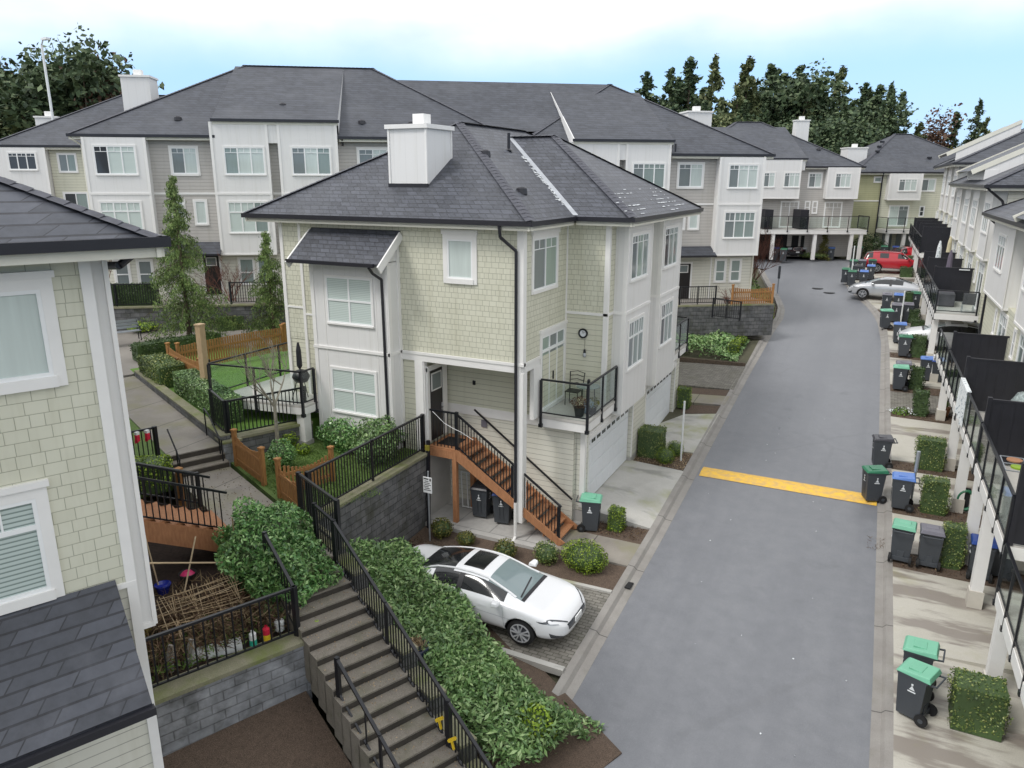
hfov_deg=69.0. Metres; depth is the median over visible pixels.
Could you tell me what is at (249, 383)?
lawn grass
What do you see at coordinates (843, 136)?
broadleaf tree
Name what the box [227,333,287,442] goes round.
bare birch
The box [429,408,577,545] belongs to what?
wooden stairs
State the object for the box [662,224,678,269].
window
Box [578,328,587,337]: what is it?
wall clock
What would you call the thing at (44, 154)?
townhouse row
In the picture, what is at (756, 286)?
spreading juniper
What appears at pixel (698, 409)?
planting bed
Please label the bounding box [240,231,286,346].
weeping conifer
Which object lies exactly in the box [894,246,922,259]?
parked suv
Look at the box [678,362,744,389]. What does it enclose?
parking pad
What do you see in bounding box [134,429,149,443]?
pair of gloves
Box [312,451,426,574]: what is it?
block retaining wall
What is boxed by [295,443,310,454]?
lime shrub
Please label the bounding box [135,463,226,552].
wooden stairs
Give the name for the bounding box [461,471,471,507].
metal frame
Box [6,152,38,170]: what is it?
window
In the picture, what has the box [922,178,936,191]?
window
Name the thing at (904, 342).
wheeled bin
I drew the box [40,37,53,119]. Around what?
lamp post
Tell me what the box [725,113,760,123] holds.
broadleaf tree
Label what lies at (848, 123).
broadleaf tree
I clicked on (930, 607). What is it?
driveway
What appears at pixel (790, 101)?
broadleaf tree
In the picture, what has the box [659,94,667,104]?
conifer
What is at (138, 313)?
terrace wall
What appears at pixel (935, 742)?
driveway
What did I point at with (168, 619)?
dry vines
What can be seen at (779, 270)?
marker pole
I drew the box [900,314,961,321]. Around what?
path
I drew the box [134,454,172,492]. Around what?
clipped hedge
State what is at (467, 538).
shrub
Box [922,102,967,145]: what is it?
broadleaf tree
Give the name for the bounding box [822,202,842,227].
window
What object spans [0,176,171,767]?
house
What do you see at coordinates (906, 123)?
conifer
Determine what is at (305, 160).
window
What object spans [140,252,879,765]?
ground
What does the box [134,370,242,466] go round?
garden kerb wall
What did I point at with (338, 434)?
leafy shrub
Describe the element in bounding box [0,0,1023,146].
sky
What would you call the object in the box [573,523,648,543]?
planting bed
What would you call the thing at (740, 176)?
window
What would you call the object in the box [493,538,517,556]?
shrub
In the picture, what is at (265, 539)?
planter fence
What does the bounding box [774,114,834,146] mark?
broadleaf tree
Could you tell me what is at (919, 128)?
conifer
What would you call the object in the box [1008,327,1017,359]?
window
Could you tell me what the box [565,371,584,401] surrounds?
patio chair
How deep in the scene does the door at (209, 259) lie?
37.90 m
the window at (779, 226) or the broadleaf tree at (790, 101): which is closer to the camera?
the window at (779, 226)
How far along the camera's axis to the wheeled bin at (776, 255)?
64.02 m
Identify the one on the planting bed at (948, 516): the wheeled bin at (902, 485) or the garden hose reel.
the wheeled bin at (902, 485)
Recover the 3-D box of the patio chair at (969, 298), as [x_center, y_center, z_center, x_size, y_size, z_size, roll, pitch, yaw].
[21.752,-3.886,35.493,0.500,0.950,0.520,8,17,25]
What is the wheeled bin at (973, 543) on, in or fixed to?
on the planting bed at (1005, 584)
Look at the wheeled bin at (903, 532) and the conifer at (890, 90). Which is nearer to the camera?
the wheeled bin at (903, 532)
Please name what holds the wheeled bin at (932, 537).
on the planting bed at (1005, 584)
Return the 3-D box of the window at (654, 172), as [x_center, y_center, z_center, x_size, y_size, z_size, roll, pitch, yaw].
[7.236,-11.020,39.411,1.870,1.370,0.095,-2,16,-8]
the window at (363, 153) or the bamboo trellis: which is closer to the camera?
the bamboo trellis
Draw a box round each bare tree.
[717,286,739,303]
[751,226,787,284]
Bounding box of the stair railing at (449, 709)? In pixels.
[312,502,492,767]
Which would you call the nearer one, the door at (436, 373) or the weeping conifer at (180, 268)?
the door at (436, 373)
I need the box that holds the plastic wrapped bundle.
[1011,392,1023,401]
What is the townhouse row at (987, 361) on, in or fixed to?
on the ground at (666, 418)
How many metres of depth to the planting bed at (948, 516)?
22.52 m
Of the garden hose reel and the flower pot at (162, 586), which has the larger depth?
the garden hose reel
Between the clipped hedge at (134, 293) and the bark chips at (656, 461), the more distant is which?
the clipped hedge at (134, 293)
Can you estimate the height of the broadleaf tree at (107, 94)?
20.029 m
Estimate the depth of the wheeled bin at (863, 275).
52.45 m
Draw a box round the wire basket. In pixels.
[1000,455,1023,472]
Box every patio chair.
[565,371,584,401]
[961,293,976,312]
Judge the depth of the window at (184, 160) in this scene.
36.38 m
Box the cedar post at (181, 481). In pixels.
[175,466,185,506]
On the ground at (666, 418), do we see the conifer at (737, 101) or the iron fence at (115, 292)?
the conifer at (737, 101)
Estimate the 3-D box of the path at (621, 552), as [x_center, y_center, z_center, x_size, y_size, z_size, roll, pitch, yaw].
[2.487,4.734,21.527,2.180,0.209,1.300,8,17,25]
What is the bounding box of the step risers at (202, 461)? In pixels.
[170,446,229,476]
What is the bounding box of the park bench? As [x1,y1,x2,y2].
[115,319,141,339]
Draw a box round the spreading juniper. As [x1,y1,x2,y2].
[751,278,766,297]
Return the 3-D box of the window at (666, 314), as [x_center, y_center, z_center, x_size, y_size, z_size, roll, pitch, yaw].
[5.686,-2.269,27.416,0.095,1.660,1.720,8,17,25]
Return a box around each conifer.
[17,56,36,112]
[52,59,74,114]
[139,175,240,340]
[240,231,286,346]
[634,70,662,103]
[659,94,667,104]
[662,66,682,111]
[667,76,682,110]
[668,56,710,111]
[675,72,700,110]
[697,53,730,117]
[699,87,706,100]
[701,100,710,110]
[713,96,724,113]
[727,55,761,121]
[727,83,744,122]
[736,99,752,121]
[751,77,770,125]
[756,103,770,124]
[758,63,781,125]
[773,68,782,94]
[773,72,789,123]
[782,64,807,122]
[797,100,815,123]
[813,85,826,119]
[826,65,852,113]
[852,82,881,117]
[853,111,860,125]
[866,84,889,130]
[873,116,881,134]
[874,95,901,136]
[885,81,895,134]
[890,91,911,134]
[913,121,927,138]
[941,111,963,148]
[957,97,984,146]
[978,116,991,136]
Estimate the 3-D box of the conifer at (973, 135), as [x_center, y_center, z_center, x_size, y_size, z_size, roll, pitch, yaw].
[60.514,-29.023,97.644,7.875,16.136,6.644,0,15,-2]
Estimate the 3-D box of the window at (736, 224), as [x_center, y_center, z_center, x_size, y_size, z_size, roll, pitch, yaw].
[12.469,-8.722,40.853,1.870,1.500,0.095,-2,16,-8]
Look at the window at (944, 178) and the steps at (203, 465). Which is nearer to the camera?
the steps at (203, 465)
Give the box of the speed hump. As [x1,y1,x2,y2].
[699,467,876,505]
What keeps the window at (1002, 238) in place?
in the townhouse row at (987, 361)
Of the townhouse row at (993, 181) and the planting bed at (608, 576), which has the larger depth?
the townhouse row at (993, 181)
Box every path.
[556,529,639,566]
[677,394,729,405]
[747,335,762,339]
[893,647,1023,740]
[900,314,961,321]
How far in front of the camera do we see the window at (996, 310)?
30.38 m
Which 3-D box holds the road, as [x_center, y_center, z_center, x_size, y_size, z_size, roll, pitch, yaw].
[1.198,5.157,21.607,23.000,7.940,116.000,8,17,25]
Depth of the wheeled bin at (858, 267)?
54.52 m
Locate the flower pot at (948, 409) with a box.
[937,401,950,416]
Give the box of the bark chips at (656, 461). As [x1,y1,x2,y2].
[635,452,691,468]
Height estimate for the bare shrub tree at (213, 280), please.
3.718 m
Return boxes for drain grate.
[624,582,633,588]
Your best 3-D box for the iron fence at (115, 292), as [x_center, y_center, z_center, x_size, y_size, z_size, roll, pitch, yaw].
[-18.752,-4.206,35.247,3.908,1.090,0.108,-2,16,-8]
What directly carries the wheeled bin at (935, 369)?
on the driveway at (928, 384)
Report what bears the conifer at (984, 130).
on the ground at (666, 418)
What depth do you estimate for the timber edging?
37.31 m
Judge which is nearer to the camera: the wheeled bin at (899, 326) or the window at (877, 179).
the wheeled bin at (899, 326)
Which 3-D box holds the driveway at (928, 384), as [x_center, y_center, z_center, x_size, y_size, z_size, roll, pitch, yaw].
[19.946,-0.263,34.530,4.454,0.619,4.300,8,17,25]
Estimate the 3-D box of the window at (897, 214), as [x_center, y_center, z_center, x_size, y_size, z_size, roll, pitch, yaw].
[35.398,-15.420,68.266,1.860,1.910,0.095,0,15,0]
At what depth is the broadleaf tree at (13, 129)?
72.02 m
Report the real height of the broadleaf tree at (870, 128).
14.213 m
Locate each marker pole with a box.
[680,401,685,460]
[777,266,780,293]
[900,291,905,321]
[910,451,920,499]
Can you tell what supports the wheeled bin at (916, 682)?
on the driveway at (935, 742)
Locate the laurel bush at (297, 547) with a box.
[212,496,343,617]
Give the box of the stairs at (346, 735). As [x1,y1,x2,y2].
[269,565,467,767]
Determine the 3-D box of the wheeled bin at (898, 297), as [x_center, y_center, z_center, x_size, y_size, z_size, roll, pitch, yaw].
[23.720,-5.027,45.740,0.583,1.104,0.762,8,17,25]
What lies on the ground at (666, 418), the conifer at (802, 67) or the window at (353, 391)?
the conifer at (802, 67)
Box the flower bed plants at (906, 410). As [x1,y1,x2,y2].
[888,407,912,415]
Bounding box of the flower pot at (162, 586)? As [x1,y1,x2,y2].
[154,580,170,595]
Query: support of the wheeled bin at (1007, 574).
on the planting bed at (1005, 584)
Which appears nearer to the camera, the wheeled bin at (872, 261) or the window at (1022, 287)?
the window at (1022, 287)
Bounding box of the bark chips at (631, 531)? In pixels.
[593,521,644,540]
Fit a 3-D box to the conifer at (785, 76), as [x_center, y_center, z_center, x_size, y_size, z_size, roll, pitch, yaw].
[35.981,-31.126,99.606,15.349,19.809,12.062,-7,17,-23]
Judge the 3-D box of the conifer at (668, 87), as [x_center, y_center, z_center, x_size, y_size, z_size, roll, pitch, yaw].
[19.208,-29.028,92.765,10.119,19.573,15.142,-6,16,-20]
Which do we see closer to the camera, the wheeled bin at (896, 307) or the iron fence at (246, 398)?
the iron fence at (246, 398)
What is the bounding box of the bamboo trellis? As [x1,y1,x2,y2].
[146,518,256,636]
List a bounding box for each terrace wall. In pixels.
[113,303,285,331]
[676,303,773,336]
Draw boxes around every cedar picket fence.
[164,342,199,370]
[174,324,284,363]
[230,428,266,486]
[273,457,303,506]
[281,323,287,350]
[283,445,335,489]
[731,284,774,304]
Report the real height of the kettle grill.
0.994 m
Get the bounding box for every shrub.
[125,321,161,332]
[265,438,297,469]
[279,431,299,445]
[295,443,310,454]
[315,417,358,453]
[345,415,408,468]
[430,517,453,539]
[455,530,475,545]
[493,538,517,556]
[513,702,558,748]
[532,540,559,565]
[560,538,608,574]
[606,504,626,532]
[636,424,666,458]
[655,446,675,464]
[666,440,683,455]
[676,385,691,408]
[799,252,828,258]
[899,266,914,276]
[904,291,913,301]
[907,308,920,322]
[908,365,925,389]
[910,318,924,326]
[910,334,927,357]
[911,388,930,416]
[914,434,947,471]
[918,474,951,516]
[939,521,968,570]
[947,666,1013,741]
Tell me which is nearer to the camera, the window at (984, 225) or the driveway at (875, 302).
the window at (984, 225)
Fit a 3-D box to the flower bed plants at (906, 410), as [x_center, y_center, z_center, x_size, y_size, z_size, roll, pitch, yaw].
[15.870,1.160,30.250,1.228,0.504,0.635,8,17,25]
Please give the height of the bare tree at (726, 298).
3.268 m
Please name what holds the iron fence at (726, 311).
on the terrace wall at (756, 319)
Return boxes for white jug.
[274,617,283,631]
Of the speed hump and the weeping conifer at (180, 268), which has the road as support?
the speed hump
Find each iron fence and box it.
[110,283,160,306]
[131,426,160,455]
[135,462,201,506]
[208,389,227,433]
[225,386,306,436]
[228,281,283,303]
[295,471,342,549]
[304,414,424,516]
[678,286,716,304]
[711,298,741,320]
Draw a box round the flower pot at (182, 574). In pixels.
[178,568,196,586]
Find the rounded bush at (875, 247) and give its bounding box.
[853,233,884,254]
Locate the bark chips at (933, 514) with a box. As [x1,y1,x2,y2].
[894,505,967,519]
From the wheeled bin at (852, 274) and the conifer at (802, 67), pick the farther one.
the conifer at (802, 67)
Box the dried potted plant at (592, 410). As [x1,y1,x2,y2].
[584,397,599,414]
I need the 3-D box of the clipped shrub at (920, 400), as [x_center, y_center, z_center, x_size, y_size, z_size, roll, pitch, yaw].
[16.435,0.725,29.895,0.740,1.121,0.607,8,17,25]
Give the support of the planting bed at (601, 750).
on the ground at (666, 418)
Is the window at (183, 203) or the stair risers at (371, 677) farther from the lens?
the window at (183, 203)
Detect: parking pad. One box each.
[381,582,609,668]
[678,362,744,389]
[890,391,952,416]
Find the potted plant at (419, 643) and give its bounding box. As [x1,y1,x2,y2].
[411,634,429,662]
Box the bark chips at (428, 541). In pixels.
[409,533,458,546]
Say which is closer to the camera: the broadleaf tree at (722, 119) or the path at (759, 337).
the path at (759, 337)
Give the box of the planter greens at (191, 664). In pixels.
[148,600,285,681]
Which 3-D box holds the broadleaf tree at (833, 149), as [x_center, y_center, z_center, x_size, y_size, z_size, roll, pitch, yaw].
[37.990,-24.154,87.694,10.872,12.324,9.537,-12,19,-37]
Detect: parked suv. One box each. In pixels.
[784,246,806,257]
[864,249,922,272]
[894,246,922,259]
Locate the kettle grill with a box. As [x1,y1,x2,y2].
[292,369,309,399]
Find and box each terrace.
[160,297,283,304]
[678,297,766,304]
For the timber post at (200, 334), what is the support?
on the yard at (221, 371)
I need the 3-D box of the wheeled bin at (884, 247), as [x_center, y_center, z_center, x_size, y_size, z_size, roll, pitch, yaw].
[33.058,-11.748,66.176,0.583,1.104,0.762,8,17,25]
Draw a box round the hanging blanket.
[954,377,971,426]
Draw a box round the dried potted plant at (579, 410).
[569,396,585,416]
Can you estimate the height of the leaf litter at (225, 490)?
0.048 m
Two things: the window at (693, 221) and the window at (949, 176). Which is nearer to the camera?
the window at (693, 221)
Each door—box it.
[201,256,223,293]
[426,363,447,441]
[539,320,567,413]
[588,409,628,492]
[645,372,670,425]
[678,262,692,298]
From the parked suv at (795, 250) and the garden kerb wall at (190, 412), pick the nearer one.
the garden kerb wall at (190, 412)
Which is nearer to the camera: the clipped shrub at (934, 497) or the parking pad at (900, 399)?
the clipped shrub at (934, 497)
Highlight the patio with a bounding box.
[425,501,570,551]
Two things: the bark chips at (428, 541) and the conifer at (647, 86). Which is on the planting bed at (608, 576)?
the bark chips at (428, 541)
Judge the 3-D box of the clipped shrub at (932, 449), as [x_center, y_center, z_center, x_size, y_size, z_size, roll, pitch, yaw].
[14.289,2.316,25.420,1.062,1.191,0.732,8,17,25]
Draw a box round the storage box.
[935,291,955,306]
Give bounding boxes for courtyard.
[117,329,287,377]
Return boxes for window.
[0,270,68,394]
[0,478,64,615]
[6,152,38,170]
[56,153,78,172]
[62,192,89,208]
[91,144,138,175]
[98,201,144,229]
[112,259,131,283]
[135,259,155,282]
[168,145,200,175]
[170,199,186,223]
[192,199,209,225]
[222,146,266,175]
[226,201,270,233]
[237,257,256,284]
[256,257,273,284]
[290,146,332,175]
[324,274,374,328]
[329,366,378,418]
[356,147,387,163]
[441,229,477,284]
[531,227,560,294]
[626,312,644,372]
[629,230,649,282]
[632,162,666,188]
[658,297,673,348]
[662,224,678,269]
[676,162,704,188]
[682,217,685,229]
[687,215,699,229]
[713,258,726,282]
[722,211,756,238]
[727,164,759,188]
[728,258,742,282]
[764,172,775,187]
[778,201,799,227]
[783,172,800,187]
[804,201,810,213]
[807,172,822,187]
[811,201,817,213]
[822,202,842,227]
[834,173,852,187]
[873,176,881,182]
[887,205,909,225]
[897,178,917,191]
[918,206,924,216]
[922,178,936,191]
[940,175,945,194]
[945,175,950,195]
[951,174,957,196]
[953,195,960,219]
[953,240,957,252]
[958,245,964,258]
[961,197,969,223]
[967,252,973,267]
[968,198,978,227]
[972,260,978,282]
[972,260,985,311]
[980,200,991,234]
[990,308,997,334]
[992,232,1007,273]
[996,310,1008,335]
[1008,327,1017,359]
[1015,331,1023,361]
[1020,275,1023,291]
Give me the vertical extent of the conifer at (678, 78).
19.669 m
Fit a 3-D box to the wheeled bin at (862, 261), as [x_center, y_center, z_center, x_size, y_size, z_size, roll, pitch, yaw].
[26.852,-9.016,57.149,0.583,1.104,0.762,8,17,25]
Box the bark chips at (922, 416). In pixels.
[893,412,951,421]
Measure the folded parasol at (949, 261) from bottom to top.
2.500 m
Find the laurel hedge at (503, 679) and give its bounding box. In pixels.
[344,536,607,767]
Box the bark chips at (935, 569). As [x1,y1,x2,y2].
[900,554,966,576]
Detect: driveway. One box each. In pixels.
[595,460,682,529]
[659,414,718,453]
[865,268,914,280]
[866,295,927,311]
[887,331,948,353]
[890,357,940,388]
[891,416,971,470]
[892,469,983,514]
[892,513,1023,574]
[893,567,1021,674]
[893,706,1023,767]
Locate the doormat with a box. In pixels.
[438,436,464,445]
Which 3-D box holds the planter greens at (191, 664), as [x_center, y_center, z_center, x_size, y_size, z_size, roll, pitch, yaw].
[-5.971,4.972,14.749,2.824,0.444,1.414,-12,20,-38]
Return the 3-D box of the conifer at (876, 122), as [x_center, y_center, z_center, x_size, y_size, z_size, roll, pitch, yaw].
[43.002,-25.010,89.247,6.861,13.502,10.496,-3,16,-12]
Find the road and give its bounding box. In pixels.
[572,256,880,767]
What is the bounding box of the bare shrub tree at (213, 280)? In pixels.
[190,252,260,300]
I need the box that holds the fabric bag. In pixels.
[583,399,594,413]
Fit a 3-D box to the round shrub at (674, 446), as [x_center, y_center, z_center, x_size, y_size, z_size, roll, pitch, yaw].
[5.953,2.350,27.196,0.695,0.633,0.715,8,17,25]
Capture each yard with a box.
[129,418,172,497]
[130,346,319,437]
[230,436,415,511]
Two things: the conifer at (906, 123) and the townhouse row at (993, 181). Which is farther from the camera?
the conifer at (906, 123)
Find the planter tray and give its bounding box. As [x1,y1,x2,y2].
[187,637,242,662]
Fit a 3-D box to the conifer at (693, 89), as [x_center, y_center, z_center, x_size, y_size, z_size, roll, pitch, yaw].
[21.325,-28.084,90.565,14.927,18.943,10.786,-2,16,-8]
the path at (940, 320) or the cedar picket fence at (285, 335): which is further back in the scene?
the path at (940, 320)
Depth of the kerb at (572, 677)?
21.52 m
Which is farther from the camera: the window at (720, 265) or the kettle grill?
the window at (720, 265)
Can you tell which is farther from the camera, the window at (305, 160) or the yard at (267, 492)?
the window at (305, 160)
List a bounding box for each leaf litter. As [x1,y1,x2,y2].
[188,469,270,523]
[300,580,455,767]
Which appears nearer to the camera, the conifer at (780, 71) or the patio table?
the patio table
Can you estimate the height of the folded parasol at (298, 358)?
1.780 m
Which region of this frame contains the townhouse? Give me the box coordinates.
[206,113,703,540]
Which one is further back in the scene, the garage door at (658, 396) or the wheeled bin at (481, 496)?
the garage door at (658, 396)
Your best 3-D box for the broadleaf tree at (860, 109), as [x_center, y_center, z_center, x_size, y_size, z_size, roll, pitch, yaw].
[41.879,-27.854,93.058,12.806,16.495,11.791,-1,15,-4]
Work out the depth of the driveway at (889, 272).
56.91 m
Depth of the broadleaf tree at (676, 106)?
83.46 m
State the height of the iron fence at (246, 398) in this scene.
1.140 m
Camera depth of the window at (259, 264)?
38.17 m
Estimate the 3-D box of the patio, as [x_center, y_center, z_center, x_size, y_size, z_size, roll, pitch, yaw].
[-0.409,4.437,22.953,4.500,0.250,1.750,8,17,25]
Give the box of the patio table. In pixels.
[576,383,599,398]
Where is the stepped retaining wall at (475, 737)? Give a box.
[299,516,486,767]
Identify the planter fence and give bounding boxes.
[145,585,299,687]
[262,531,295,623]
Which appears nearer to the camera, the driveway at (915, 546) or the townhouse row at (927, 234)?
the driveway at (915, 546)
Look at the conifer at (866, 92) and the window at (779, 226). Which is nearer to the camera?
the window at (779, 226)
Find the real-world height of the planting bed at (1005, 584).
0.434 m
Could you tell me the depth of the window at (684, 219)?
40.87 m
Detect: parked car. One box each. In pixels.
[384,544,585,644]
[848,276,922,297]
[897,321,977,347]
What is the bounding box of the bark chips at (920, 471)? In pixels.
[893,461,956,474]
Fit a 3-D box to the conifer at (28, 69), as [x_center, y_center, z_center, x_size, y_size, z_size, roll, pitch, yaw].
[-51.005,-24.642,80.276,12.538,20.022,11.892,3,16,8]
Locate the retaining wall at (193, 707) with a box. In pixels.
[152,630,312,756]
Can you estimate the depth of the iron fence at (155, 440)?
20.71 m
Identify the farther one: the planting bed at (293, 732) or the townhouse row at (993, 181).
the townhouse row at (993, 181)
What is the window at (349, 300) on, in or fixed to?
in the townhouse
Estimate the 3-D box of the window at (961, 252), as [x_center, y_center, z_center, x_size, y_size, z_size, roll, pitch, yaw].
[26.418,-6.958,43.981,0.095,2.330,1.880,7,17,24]
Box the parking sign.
[423,471,431,540]
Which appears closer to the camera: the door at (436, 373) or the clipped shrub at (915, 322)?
the door at (436, 373)
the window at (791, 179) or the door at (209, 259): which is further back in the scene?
the window at (791, 179)
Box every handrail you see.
[166,429,180,466]
[203,408,223,460]
[334,656,399,767]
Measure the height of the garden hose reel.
0.730 m
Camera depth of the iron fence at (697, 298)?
39.66 m
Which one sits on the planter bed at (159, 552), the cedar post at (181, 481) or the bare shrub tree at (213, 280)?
the cedar post at (181, 481)
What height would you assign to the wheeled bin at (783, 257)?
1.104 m
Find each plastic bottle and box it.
[249,630,256,646]
[263,625,270,640]
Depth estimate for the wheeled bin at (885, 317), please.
41.93 m
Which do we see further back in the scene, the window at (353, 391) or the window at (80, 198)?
the window at (80, 198)
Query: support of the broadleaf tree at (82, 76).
on the ground at (666, 418)
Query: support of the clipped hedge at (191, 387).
on the yard at (221, 371)
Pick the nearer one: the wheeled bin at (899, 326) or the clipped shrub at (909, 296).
the wheeled bin at (899, 326)
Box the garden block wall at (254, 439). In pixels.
[237,421,312,452]
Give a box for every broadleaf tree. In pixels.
[0,50,117,137]
[0,54,70,123]
[0,75,33,138]
[2,21,164,122]
[59,45,132,108]
[661,102,719,125]
[703,104,744,126]
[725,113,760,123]
[730,58,857,128]
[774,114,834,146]
[777,110,866,141]
[805,109,895,146]
[809,118,862,153]
[812,89,918,133]
[815,131,839,147]
[822,125,889,154]
[831,123,890,145]
[912,108,956,147]
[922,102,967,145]
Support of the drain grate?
on the kerb at (572, 677)
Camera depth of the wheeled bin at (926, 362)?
33.53 m
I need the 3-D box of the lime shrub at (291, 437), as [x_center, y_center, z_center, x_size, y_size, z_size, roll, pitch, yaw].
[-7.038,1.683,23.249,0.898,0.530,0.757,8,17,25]
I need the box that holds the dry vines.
[144,570,289,682]
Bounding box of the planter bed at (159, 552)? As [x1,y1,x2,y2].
[146,542,290,683]
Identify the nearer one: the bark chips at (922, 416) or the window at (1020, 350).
the window at (1020, 350)
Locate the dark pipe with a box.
[425,440,430,527]
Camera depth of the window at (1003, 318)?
28.66 m
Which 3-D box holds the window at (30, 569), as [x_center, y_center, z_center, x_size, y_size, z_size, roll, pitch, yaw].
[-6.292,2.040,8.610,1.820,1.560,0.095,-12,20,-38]
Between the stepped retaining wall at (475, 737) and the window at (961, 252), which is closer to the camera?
the stepped retaining wall at (475, 737)
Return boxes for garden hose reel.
[957,488,971,510]
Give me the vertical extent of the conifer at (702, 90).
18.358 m
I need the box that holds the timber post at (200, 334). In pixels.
[193,323,208,380]
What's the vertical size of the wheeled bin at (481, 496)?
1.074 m
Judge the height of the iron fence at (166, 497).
1.740 m
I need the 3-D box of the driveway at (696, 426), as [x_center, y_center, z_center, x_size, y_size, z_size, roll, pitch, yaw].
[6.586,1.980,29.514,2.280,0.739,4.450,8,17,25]
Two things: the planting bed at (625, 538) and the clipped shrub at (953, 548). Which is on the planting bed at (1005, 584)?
the clipped shrub at (953, 548)
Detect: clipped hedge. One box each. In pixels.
[110,282,160,305]
[130,332,222,360]
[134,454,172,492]
[136,352,185,387]
[172,368,243,424]
[216,315,248,331]
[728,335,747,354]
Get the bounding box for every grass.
[212,355,316,420]
[243,442,415,499]
[257,448,381,513]
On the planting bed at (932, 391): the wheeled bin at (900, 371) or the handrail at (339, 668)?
the wheeled bin at (900, 371)
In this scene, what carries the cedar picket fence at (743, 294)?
on the terrace wall at (756, 319)
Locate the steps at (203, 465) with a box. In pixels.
[171,451,229,496]
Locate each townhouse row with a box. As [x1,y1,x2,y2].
[0,94,164,208]
[66,65,485,298]
[398,80,775,298]
[713,116,869,259]
[840,134,955,251]
[908,120,1023,281]
[915,143,1023,355]
[929,198,1023,609]
[982,543,1023,707]
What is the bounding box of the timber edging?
[679,357,745,365]
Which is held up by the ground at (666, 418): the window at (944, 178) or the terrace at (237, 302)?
the terrace at (237, 302)
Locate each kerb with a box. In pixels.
[501,578,611,675]
[552,269,784,699]
[844,265,893,767]
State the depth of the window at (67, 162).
44.63 m
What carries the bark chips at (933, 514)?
on the planting bed at (948, 516)
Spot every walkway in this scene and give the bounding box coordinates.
[123,376,218,488]
[178,467,332,593]
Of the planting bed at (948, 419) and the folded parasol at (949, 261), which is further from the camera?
the folded parasol at (949, 261)
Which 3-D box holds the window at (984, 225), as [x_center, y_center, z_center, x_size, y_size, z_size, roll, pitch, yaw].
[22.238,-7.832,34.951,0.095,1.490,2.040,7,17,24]
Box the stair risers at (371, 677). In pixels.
[287,558,457,767]
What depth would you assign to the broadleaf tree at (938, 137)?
95.38 m
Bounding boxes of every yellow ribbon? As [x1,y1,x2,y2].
[435,716,443,729]
[447,736,456,749]
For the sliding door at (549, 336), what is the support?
in the townhouse
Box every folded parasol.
[296,342,302,368]
[935,240,941,257]
[946,236,951,251]
[946,250,952,266]
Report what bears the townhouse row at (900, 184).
on the ground at (666, 418)
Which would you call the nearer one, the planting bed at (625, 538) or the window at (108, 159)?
the planting bed at (625, 538)
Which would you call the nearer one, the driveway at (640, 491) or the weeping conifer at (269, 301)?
the driveway at (640, 491)
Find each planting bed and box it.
[163,691,352,767]
[386,588,621,767]
[409,526,626,590]
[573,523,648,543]
[633,453,692,470]
[677,387,728,395]
[680,338,758,365]
[680,405,719,413]
[890,352,924,360]
[890,384,939,395]
[891,410,951,423]
[891,460,974,480]
[892,505,982,527]
[893,555,1023,592]
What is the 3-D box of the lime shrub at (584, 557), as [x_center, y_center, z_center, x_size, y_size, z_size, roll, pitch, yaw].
[1.996,4.697,20.446,1.448,0.928,1.068,8,17,25]
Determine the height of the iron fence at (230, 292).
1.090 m
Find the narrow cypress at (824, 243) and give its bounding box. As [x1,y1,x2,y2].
[818,227,831,260]
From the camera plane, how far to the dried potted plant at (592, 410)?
22.00 m
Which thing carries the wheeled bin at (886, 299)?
on the planting bed
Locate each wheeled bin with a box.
[470,479,493,516]
[491,487,513,523]
[576,492,602,531]
[773,247,779,259]
[780,248,787,260]
[827,247,834,259]
[841,267,850,282]
[847,270,856,284]
[849,259,857,269]
[854,264,862,278]
[858,259,866,269]
[859,270,868,281]
[861,465,891,503]
[867,264,875,278]
[868,259,876,272]
[871,434,897,467]
[879,308,895,328]
[880,292,892,308]
[881,245,887,250]
[887,518,917,565]
[891,302,902,321]
[891,471,919,512]
[892,364,912,391]
[893,322,909,341]
[894,292,903,302]
[896,360,914,385]
[896,657,946,727]
[898,334,915,357]
[902,302,914,320]
[902,635,945,700]
[911,291,921,308]
[915,523,945,570]
[920,356,932,379]
[932,360,941,382]
[966,533,997,583]
[990,536,1016,581]
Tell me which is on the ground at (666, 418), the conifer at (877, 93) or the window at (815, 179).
the conifer at (877, 93)
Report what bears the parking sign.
on the planting bed at (608, 576)
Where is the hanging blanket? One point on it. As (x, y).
(964, 389)
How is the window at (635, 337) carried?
in the townhouse
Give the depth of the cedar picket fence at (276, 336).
30.93 m
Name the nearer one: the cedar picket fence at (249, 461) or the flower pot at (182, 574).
the flower pot at (182, 574)
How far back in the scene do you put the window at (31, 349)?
8.53 m
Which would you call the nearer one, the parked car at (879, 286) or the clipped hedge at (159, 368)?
the clipped hedge at (159, 368)
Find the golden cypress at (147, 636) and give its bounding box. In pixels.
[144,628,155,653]
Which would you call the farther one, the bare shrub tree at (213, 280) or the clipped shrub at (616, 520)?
the bare shrub tree at (213, 280)
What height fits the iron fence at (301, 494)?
1.240 m
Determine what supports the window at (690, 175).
in the townhouse row at (695, 157)
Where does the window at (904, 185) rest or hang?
in the townhouse row at (900, 184)
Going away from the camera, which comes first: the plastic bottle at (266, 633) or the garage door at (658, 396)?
the plastic bottle at (266, 633)
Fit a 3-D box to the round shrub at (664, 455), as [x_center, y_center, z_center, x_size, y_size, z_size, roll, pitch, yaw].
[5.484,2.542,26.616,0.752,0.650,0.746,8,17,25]
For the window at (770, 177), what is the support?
in the townhouse row at (810, 192)

